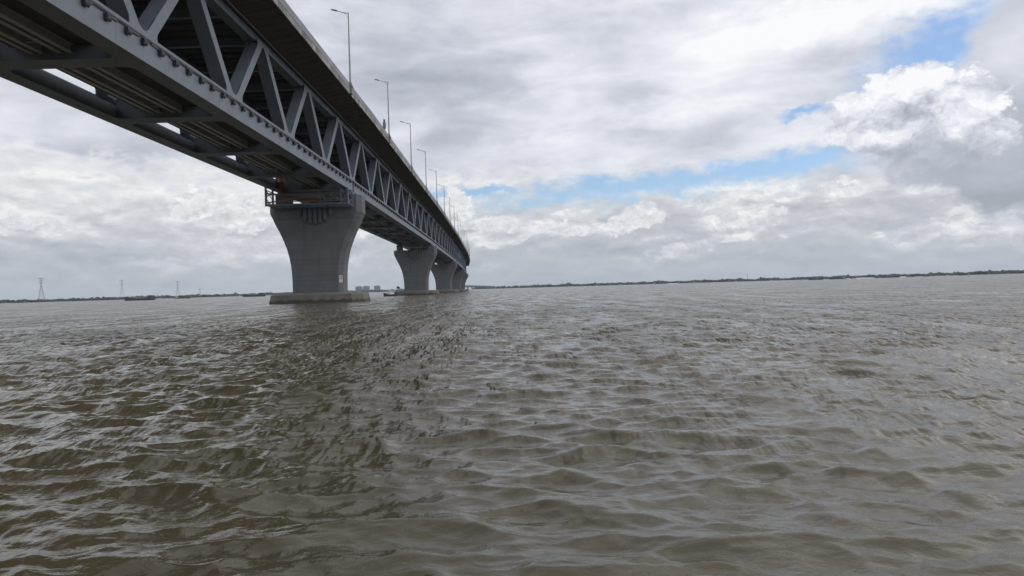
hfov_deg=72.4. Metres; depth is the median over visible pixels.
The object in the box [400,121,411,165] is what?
street lamp
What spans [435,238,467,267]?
truss span
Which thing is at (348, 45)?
street lamp
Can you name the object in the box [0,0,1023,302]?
sky
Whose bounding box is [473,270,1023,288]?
woodland
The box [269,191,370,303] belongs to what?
bridge pier
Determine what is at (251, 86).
truss span
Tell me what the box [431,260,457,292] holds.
bridge pier
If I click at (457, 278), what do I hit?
bridge pier
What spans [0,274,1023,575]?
water
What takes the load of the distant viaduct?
on the river bank
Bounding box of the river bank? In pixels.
[0,273,1023,303]
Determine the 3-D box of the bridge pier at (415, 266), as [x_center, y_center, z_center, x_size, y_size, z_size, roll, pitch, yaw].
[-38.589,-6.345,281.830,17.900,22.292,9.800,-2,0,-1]
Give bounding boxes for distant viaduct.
[465,285,491,288]
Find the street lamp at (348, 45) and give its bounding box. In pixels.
[331,9,351,82]
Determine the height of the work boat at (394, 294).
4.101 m
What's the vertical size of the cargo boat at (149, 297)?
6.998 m
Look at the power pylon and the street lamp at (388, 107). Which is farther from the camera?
the power pylon
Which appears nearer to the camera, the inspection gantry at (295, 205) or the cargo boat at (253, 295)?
the inspection gantry at (295, 205)
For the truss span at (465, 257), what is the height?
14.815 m
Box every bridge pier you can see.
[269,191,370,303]
[394,244,438,295]
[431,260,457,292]
[452,268,465,291]
[461,273,468,290]
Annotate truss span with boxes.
[0,0,372,192]
[288,114,440,244]
[403,208,459,260]
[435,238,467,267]
[455,251,469,272]
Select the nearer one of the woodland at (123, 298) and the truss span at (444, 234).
the truss span at (444, 234)
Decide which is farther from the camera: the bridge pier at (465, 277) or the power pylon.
the power pylon
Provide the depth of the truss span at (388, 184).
174.01 m
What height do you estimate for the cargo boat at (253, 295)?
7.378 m
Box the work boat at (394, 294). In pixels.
[384,286,399,295]
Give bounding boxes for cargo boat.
[125,295,154,300]
[243,292,264,296]
[881,274,899,277]
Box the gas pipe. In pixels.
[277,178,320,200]
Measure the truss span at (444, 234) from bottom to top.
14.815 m
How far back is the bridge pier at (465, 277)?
728.99 m
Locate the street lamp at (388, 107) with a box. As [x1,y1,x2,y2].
[375,79,389,133]
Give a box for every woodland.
[0,288,403,302]
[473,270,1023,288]
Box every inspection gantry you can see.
[264,187,352,208]
[402,244,421,248]
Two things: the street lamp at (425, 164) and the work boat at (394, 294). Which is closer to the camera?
the street lamp at (425, 164)
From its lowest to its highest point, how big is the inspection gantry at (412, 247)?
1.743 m
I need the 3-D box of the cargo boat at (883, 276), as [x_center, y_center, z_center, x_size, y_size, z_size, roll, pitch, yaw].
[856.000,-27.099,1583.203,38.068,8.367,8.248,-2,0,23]
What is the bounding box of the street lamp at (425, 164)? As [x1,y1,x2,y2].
[417,149,426,185]

